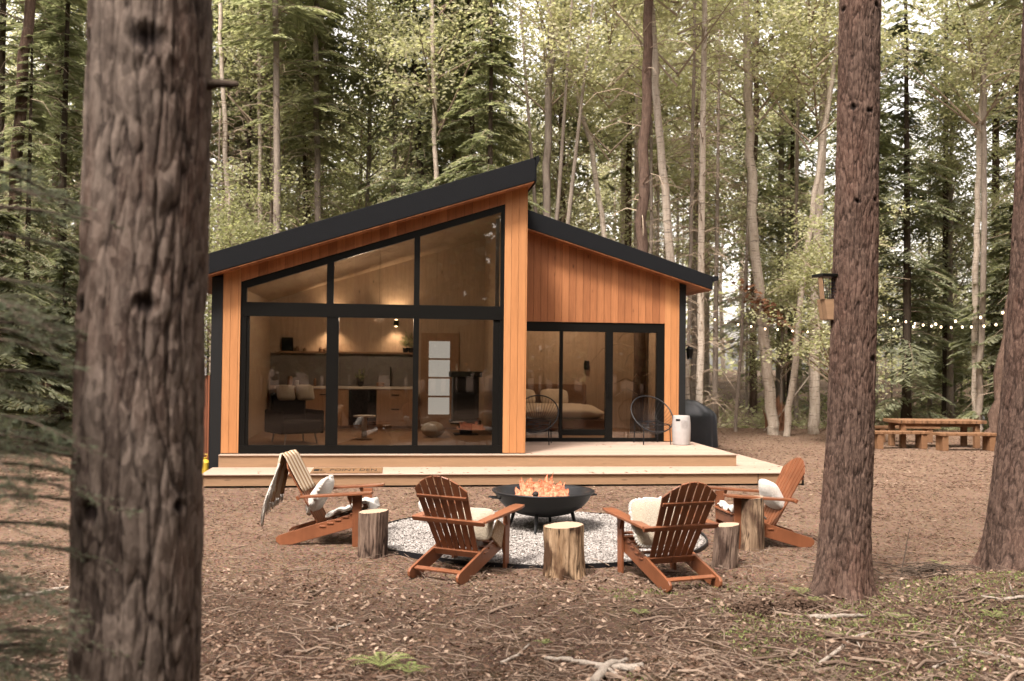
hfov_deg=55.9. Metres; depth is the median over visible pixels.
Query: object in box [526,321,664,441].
sliding door
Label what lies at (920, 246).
pole birch
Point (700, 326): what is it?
bare spruce
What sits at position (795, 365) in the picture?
birch tree
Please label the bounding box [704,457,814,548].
adirondack chair
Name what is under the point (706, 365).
birch tree
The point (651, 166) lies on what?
birch tree
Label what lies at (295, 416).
lounge chair
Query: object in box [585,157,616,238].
spruce tree
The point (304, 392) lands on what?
cushion
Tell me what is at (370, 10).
grey tree
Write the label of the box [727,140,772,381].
spruce tree
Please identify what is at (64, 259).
young hemlock
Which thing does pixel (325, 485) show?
white cushion
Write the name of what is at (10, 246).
young hemlock
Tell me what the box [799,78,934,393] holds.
hemlock tree
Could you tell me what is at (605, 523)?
gravel
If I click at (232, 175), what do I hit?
birch tree
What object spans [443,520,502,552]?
fur throw
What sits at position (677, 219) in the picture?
bare tree
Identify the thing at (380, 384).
bowl
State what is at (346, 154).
maple tree
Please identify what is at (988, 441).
bench
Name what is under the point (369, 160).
grey tree
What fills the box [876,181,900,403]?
pole birch
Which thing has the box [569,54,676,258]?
maple tree
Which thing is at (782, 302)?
sapling
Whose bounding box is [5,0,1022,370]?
sky
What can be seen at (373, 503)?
fur throw
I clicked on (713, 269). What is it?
spruce tree
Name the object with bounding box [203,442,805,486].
deck
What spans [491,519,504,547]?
hide flap
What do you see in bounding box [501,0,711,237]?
birch tree
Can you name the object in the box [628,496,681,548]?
cream cushion
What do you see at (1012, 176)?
hemlock tree
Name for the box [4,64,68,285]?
maple tree
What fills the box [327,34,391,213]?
spruce tree
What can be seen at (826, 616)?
fallen branch
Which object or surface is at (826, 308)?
bird feeder
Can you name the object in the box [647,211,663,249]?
bare tree
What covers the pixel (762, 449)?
yard litter
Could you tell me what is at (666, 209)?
birch tree
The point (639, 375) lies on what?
red pine
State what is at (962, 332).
sapling
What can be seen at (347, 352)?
wall shelf
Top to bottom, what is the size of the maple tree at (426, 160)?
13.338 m
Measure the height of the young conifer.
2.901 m
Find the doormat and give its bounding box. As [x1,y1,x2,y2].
[310,467,382,473]
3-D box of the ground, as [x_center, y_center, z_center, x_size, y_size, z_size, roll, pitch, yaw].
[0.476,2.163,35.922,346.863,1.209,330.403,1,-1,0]
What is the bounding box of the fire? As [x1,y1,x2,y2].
[515,472,568,496]
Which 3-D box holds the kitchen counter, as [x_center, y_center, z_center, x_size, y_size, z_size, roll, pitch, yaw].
[-3.631,1.087,20.586,3.080,1.608,0.659,1,-1,-7]
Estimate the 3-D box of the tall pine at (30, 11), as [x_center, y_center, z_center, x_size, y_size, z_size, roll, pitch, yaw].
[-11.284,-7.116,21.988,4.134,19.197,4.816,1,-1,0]
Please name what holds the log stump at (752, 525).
on the ground
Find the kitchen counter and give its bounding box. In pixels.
[270,353,412,429]
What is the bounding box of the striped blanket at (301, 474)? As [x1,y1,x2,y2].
[260,449,315,525]
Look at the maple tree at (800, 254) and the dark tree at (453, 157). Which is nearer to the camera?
the dark tree at (453, 157)
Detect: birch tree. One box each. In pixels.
[4,0,50,375]
[4,1,69,158]
[206,0,262,326]
[210,122,256,243]
[212,0,366,236]
[221,86,296,224]
[338,0,551,186]
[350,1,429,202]
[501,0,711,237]
[503,79,571,221]
[531,1,733,243]
[539,0,733,248]
[539,45,633,233]
[541,0,786,398]
[617,71,680,254]
[654,1,774,406]
[656,0,896,434]
[659,131,714,265]
[687,0,927,435]
[697,0,931,433]
[710,51,785,388]
[880,0,1022,431]
[881,0,1021,431]
[921,179,970,291]
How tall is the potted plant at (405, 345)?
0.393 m
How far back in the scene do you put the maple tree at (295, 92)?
29.38 m
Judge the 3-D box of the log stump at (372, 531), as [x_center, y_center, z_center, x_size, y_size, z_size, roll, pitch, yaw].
[-1.347,1.868,9.340,0.300,0.457,0.305,0,-1,33]
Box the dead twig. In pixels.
[899,527,915,600]
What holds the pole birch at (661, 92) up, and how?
on the ground
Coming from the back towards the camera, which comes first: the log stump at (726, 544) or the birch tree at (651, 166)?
the birch tree at (651, 166)
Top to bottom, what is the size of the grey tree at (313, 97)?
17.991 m
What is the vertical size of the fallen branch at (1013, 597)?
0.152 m
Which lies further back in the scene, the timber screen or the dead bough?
the dead bough
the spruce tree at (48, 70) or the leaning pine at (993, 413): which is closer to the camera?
the leaning pine at (993, 413)
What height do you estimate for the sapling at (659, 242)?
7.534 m
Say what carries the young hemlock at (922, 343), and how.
on the ground
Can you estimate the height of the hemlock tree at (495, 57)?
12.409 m
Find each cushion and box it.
[276,385,294,399]
[295,385,314,399]
[306,475,333,514]
[454,507,494,540]
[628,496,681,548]
[758,479,784,509]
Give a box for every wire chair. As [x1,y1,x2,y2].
[525,395,558,444]
[630,395,672,444]
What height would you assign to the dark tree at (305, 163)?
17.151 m
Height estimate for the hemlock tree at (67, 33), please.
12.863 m
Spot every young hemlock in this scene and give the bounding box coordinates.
[0,210,72,444]
[5,240,78,447]
[896,315,941,409]
[947,201,1012,431]
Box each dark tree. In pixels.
[0,0,87,420]
[210,2,308,239]
[239,0,361,227]
[348,0,480,203]
[397,0,520,175]
[405,0,540,209]
[461,0,671,246]
[704,0,808,416]
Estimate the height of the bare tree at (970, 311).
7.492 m
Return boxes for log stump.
[357,508,388,558]
[543,521,585,580]
[711,522,739,568]
[740,495,764,551]
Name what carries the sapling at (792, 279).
on the ground
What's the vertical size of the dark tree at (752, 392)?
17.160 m
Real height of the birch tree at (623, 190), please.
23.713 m
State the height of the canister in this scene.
0.200 m
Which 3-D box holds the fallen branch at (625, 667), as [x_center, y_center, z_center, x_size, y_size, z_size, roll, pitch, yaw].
[0.518,2.027,6.091,0.232,0.098,0.672,2,-2,-43]
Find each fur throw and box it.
[325,497,379,517]
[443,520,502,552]
[717,500,766,519]
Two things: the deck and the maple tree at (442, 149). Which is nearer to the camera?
the deck
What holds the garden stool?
on the deck
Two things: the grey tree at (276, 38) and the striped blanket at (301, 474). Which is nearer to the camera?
the striped blanket at (301, 474)
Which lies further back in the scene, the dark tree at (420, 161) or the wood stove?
the dark tree at (420, 161)
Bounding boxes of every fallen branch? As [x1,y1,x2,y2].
[0,586,68,600]
[329,622,354,632]
[500,643,529,664]
[544,656,644,673]
[808,613,865,620]
[818,631,874,663]
[932,655,963,668]
[969,649,1023,659]
[981,582,1023,600]
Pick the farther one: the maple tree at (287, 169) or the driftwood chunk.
the maple tree at (287, 169)
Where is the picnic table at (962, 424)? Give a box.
[883,418,986,447]
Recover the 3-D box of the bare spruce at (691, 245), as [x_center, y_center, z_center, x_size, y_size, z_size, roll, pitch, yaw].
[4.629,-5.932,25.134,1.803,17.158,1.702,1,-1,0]
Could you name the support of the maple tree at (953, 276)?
on the ground
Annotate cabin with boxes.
[208,155,717,468]
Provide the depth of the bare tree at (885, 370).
43.37 m
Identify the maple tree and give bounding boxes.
[4,0,86,384]
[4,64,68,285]
[4,146,74,381]
[209,0,339,248]
[209,10,373,243]
[210,0,397,244]
[281,87,350,229]
[293,61,384,217]
[344,88,405,204]
[372,69,516,199]
[383,118,510,201]
[479,116,573,223]
[485,90,555,216]
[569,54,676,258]
[587,0,805,399]
[608,120,689,246]
[669,0,881,404]
[729,156,786,387]
[760,150,832,384]
[801,60,911,272]
[875,195,918,387]
[878,175,927,324]
[879,109,1002,415]
[880,0,1018,418]
[921,231,968,345]
[972,180,1008,330]
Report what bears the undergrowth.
on the ground
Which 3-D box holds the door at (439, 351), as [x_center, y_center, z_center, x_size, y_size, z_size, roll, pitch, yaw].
[-1.583,0.881,21.124,0.830,2.088,0.098,1,-1,-7]
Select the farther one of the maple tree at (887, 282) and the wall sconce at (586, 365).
the maple tree at (887, 282)
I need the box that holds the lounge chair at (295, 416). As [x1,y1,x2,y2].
[264,392,323,444]
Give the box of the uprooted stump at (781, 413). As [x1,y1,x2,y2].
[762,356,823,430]
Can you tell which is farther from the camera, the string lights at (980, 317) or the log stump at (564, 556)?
the string lights at (980, 317)
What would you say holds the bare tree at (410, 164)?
on the ground
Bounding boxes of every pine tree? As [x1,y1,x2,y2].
[67,0,239,680]
[803,0,882,603]
[965,0,1023,573]
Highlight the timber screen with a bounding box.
[204,368,209,459]
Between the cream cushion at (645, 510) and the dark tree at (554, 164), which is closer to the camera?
the cream cushion at (645, 510)
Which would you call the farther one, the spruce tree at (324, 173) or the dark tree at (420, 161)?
the spruce tree at (324, 173)
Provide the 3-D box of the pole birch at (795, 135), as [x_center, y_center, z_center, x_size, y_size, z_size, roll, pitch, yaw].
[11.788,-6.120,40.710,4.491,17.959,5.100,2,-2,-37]
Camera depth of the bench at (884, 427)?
23.82 m
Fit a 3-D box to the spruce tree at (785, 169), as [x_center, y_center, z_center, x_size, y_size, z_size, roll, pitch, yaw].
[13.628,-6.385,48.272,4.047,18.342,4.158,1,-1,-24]
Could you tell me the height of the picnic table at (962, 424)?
0.640 m
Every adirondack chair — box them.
[276,461,384,546]
[407,475,524,584]
[602,481,722,592]
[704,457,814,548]
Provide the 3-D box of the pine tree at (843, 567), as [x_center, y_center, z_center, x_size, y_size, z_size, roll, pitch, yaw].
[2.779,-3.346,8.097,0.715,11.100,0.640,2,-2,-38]
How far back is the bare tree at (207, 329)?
43.92 m
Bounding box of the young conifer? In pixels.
[0,140,144,680]
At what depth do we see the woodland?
68.41 m
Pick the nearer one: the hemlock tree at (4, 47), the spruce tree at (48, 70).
the hemlock tree at (4, 47)
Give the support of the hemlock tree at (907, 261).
on the ground
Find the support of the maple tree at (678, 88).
on the ground
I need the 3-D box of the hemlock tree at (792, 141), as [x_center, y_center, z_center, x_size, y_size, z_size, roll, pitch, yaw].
[10.078,-4.701,34.971,5.160,15.133,4.496,1,-1,-8]
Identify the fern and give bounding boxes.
[347,652,413,668]
[386,661,428,674]
[790,587,808,593]
[887,612,915,618]
[978,609,1004,616]
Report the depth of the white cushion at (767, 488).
10.10 m
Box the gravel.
[388,510,704,564]
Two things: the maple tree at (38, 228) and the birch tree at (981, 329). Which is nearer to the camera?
the birch tree at (981, 329)
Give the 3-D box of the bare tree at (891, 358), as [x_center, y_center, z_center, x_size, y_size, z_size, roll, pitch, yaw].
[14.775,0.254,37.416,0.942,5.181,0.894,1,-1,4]
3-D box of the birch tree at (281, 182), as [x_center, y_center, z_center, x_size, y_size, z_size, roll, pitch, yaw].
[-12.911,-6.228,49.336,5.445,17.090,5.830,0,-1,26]
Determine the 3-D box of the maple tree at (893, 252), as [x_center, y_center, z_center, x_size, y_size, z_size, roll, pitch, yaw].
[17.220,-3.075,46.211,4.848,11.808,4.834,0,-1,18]
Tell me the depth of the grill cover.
21.59 m
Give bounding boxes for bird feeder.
[812,273,837,319]
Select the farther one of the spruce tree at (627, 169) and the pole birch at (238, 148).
the pole birch at (238, 148)
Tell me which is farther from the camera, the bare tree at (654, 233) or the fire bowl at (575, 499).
the bare tree at (654, 233)
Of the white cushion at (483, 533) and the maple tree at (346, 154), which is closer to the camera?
the white cushion at (483, 533)
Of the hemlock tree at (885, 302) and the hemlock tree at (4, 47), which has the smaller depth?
the hemlock tree at (4, 47)
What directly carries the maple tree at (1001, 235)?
on the ground
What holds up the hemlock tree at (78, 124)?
on the ground
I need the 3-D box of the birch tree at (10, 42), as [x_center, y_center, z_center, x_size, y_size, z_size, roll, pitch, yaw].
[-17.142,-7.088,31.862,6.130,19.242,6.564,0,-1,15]
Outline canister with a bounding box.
[287,376,292,384]
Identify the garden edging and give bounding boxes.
[388,510,707,568]
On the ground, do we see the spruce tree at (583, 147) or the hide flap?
the spruce tree at (583, 147)
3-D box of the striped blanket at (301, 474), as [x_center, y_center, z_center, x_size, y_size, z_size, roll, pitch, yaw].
[-2.340,1.537,10.099,0.437,0.746,0.609,1,-1,3]
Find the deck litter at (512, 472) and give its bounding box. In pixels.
[235,442,779,473]
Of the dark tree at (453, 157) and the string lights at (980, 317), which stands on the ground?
the dark tree at (453, 157)
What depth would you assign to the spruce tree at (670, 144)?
46.72 m
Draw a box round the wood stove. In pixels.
[449,371,481,434]
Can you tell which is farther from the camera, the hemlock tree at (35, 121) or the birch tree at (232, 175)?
the birch tree at (232, 175)
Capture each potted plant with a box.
[355,368,367,385]
[399,335,410,351]
[403,331,412,351]
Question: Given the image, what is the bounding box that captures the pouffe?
[421,421,444,436]
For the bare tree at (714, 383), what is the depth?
29.69 m
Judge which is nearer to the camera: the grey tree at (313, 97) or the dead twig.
the dead twig
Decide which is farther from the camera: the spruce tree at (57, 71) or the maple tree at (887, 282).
the maple tree at (887, 282)
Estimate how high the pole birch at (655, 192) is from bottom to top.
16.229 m
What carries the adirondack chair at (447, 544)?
on the ground
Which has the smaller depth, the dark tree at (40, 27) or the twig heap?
the twig heap
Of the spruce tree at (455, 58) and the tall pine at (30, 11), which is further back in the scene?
the spruce tree at (455, 58)
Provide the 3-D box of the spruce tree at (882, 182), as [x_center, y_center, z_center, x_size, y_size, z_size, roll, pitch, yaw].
[11.477,-4.001,30.919,3.085,13.606,3.002,1,-1,-18]
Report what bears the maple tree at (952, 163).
on the ground
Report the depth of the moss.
6.99 m
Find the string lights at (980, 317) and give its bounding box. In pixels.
[708,309,1004,332]
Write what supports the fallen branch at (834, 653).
on the ground
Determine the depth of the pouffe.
18.53 m
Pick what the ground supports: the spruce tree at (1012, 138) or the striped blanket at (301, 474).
the spruce tree at (1012, 138)
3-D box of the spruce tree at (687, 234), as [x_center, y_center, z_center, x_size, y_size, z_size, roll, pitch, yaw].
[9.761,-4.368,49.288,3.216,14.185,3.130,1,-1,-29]
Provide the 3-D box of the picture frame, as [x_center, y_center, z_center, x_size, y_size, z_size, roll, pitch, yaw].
[-4.837,0.078,20.756,0.240,0.290,0.043,1,-1,-7]
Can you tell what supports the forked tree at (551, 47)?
on the ground
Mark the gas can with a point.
(206, 465)
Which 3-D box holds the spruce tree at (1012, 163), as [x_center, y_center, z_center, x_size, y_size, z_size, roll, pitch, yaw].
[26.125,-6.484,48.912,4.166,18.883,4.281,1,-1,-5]
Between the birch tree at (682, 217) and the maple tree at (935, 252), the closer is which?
the maple tree at (935, 252)
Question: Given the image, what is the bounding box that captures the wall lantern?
[686,345,693,359]
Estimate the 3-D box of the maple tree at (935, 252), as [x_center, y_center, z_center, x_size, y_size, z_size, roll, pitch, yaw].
[15.321,-2.710,35.215,4.979,11.192,4.993,1,-1,-2]
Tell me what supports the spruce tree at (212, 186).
on the ground
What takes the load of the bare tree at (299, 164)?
on the ground
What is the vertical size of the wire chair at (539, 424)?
0.883 m
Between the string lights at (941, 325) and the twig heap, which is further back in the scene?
the string lights at (941, 325)
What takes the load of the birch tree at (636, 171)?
on the ground
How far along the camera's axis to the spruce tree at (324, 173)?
34.74 m
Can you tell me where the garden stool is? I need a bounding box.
[672,415,690,444]
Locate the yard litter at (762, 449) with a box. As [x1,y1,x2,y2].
[0,424,993,488]
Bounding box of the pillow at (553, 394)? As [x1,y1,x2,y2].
[540,389,567,402]
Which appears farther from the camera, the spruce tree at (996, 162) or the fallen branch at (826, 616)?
the spruce tree at (996, 162)
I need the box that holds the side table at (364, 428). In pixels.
[353,415,375,439]
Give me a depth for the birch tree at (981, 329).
26.79 m
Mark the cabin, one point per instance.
(499, 285)
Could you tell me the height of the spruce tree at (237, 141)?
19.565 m
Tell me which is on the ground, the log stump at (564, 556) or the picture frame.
the log stump at (564, 556)
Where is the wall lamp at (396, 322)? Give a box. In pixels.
[394,319,398,326]
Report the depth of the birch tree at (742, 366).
52.41 m
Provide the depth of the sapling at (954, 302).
37.51 m
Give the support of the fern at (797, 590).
on the ground
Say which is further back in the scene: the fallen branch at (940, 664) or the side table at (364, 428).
the side table at (364, 428)
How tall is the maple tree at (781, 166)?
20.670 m
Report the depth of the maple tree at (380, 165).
52.90 m
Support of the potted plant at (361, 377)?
on the kitchen counter
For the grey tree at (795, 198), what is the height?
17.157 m
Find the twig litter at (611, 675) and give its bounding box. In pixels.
[0,540,1023,680]
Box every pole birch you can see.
[213,37,282,202]
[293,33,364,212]
[533,39,618,227]
[582,79,633,240]
[601,2,717,256]
[611,29,688,255]
[742,1,836,208]
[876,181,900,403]
[880,133,933,283]
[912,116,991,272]
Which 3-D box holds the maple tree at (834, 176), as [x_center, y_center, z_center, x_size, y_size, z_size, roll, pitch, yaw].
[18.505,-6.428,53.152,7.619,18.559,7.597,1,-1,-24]
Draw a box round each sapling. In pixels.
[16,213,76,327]
[204,152,319,374]
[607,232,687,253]
[726,233,890,408]
[728,193,922,415]
[919,303,987,409]
[926,289,990,393]
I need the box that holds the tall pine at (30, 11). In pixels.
[0,0,86,438]
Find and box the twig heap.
[872,561,983,578]
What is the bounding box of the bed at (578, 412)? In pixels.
[525,384,603,429]
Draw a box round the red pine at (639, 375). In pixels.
[586,0,696,432]
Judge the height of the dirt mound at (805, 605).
0.087 m
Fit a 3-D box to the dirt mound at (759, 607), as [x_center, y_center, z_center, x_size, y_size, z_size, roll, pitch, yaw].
[1.964,2.056,7.422,0.641,0.099,0.407,1,-1,0]
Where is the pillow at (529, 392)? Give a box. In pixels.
[526,389,535,402]
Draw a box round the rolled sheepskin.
[418,498,441,529]
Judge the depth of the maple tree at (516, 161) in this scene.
35.04 m
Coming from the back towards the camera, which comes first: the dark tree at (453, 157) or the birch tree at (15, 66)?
the birch tree at (15, 66)
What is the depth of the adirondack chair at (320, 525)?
9.83 m
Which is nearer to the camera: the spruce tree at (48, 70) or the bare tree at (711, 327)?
the spruce tree at (48, 70)
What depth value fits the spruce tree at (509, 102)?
50.93 m
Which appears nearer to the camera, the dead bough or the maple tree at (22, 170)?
the dead bough
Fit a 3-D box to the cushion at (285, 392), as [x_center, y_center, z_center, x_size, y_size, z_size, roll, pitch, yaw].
[-4.022,0.924,17.130,0.339,0.277,0.153,2,-2,-36]
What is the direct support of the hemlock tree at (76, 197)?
on the ground
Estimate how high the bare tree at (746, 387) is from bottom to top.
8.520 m
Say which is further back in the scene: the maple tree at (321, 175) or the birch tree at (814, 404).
the maple tree at (321, 175)
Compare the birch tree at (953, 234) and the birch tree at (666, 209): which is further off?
the birch tree at (953, 234)
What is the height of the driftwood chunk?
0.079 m
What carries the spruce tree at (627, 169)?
on the ground
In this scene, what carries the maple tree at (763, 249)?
on the ground
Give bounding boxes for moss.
[598,571,1023,680]
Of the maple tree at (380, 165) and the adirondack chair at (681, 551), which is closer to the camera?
the adirondack chair at (681, 551)
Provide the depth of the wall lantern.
18.64 m
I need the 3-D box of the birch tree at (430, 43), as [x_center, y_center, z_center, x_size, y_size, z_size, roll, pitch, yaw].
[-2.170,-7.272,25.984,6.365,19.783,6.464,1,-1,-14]
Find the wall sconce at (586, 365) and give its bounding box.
[584,361,589,369]
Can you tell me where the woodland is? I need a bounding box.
[20,154,1012,384]
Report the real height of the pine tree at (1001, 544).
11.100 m
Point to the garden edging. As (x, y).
(496, 564)
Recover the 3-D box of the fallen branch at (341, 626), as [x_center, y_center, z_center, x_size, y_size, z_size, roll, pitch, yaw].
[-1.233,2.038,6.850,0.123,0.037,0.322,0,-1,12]
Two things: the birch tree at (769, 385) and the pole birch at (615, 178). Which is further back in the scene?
the pole birch at (615, 178)
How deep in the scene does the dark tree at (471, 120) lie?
27.13 m
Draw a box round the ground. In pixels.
[0,363,1023,680]
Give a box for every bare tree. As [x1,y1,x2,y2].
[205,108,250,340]
[205,218,211,372]
[229,71,300,232]
[283,134,336,229]
[309,156,332,218]
[387,100,431,185]
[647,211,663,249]
[653,128,689,330]
[679,30,758,422]
[704,229,725,385]
[729,197,767,416]
[798,164,828,400]
[879,301,896,401]
[885,280,900,402]
[954,260,971,397]
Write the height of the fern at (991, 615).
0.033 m
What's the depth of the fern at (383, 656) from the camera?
5.99 m
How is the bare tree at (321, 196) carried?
on the ground
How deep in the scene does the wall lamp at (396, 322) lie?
20.89 m
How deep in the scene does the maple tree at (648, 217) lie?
49.82 m
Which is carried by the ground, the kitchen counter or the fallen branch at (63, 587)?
the fallen branch at (63, 587)
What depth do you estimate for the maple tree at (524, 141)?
39.36 m
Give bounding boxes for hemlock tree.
[0,0,77,313]
[0,34,79,439]
[4,0,87,436]
[39,15,86,353]
[48,77,84,290]
[427,0,548,212]
[719,8,834,412]
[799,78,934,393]
[819,0,995,431]
[877,0,1008,421]
[925,1,1020,409]
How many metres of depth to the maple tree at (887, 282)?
54.78 m
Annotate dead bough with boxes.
[731,278,802,340]
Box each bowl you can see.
[376,382,384,386]
[488,483,596,533]
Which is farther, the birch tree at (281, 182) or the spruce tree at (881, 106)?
the birch tree at (281, 182)
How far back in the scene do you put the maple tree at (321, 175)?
55.38 m
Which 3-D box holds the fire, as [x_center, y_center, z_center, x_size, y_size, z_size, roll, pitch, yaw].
[0.314,1.687,10.780,0.642,0.414,0.533,0,-1,21]
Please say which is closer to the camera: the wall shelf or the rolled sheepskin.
the rolled sheepskin
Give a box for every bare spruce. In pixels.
[637,0,751,417]
[654,2,724,389]
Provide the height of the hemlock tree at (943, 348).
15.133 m
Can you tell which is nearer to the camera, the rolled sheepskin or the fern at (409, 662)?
the fern at (409, 662)
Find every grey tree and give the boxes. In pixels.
[212,0,343,233]
[242,0,383,223]
[255,0,483,231]
[259,0,517,217]
[718,0,774,431]
[767,0,812,423]
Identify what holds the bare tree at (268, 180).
on the ground
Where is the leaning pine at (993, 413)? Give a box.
[952,0,1022,438]
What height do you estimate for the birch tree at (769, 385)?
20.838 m
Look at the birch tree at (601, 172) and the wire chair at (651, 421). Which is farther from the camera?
the birch tree at (601, 172)
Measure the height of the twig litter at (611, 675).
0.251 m
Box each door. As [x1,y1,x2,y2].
[420,333,458,427]
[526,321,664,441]
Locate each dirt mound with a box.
[725,599,807,615]
[777,599,831,612]
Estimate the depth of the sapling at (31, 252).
34.73 m
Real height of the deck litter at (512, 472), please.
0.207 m
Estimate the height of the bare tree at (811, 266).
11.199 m
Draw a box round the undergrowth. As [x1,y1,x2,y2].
[8,382,988,430]
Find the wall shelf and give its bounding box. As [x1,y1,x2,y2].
[279,351,412,353]
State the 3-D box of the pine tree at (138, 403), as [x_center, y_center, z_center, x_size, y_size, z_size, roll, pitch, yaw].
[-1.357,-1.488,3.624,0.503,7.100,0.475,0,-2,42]
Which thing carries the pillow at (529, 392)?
on the bed at (578, 412)
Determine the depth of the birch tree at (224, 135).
27.11 m
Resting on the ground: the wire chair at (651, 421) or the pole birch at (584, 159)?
the pole birch at (584, 159)
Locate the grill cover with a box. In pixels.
[685,399,717,446]
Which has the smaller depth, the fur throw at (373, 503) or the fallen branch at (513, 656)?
the fallen branch at (513, 656)
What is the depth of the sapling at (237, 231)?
22.81 m
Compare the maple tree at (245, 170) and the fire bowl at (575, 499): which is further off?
the maple tree at (245, 170)
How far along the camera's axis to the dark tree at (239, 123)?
31.17 m
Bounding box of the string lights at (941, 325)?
[878,312,1006,328]
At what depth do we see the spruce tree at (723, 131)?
41.71 m
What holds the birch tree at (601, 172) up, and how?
on the ground
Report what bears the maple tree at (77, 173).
on the ground
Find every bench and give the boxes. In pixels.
[874,425,940,442]
[875,430,929,448]
[932,432,996,450]
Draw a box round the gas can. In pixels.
[202,454,208,472]
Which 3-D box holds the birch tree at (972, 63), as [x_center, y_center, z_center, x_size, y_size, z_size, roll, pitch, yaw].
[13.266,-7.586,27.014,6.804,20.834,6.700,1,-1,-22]
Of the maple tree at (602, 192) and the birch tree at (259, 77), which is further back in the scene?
the maple tree at (602, 192)
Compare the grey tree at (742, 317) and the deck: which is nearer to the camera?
the deck
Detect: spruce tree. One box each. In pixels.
[4,0,81,400]
[4,4,86,411]
[205,0,271,366]
[205,51,232,314]
[252,27,353,228]
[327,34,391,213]
[400,1,516,177]
[484,21,525,160]
[528,0,618,225]
[566,0,684,246]
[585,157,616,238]
[632,6,694,256]
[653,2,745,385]
[673,175,731,370]
[687,173,731,368]
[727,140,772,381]
[758,56,826,392]
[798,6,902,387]
[824,28,920,397]
[825,102,900,392]
[922,0,1021,405]
[987,88,1014,221]
[1001,10,1014,175]
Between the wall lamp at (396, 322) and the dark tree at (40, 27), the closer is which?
the wall lamp at (396, 322)
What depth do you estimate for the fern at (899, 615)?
7.16 m
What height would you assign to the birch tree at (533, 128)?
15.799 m
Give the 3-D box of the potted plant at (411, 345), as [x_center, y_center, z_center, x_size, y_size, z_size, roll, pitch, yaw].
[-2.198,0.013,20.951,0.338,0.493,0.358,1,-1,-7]
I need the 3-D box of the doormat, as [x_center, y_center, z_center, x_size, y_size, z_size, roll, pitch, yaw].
[-2.503,1.974,14.666,1.060,0.016,0.730,1,-1,-7]
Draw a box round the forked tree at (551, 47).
[424,0,669,224]
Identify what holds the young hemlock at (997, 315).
on the ground
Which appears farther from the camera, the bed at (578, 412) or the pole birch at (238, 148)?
the pole birch at (238, 148)
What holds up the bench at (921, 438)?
on the ground
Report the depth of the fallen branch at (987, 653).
6.28 m
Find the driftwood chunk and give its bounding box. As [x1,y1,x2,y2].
[590,657,628,680]
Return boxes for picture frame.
[281,337,292,350]

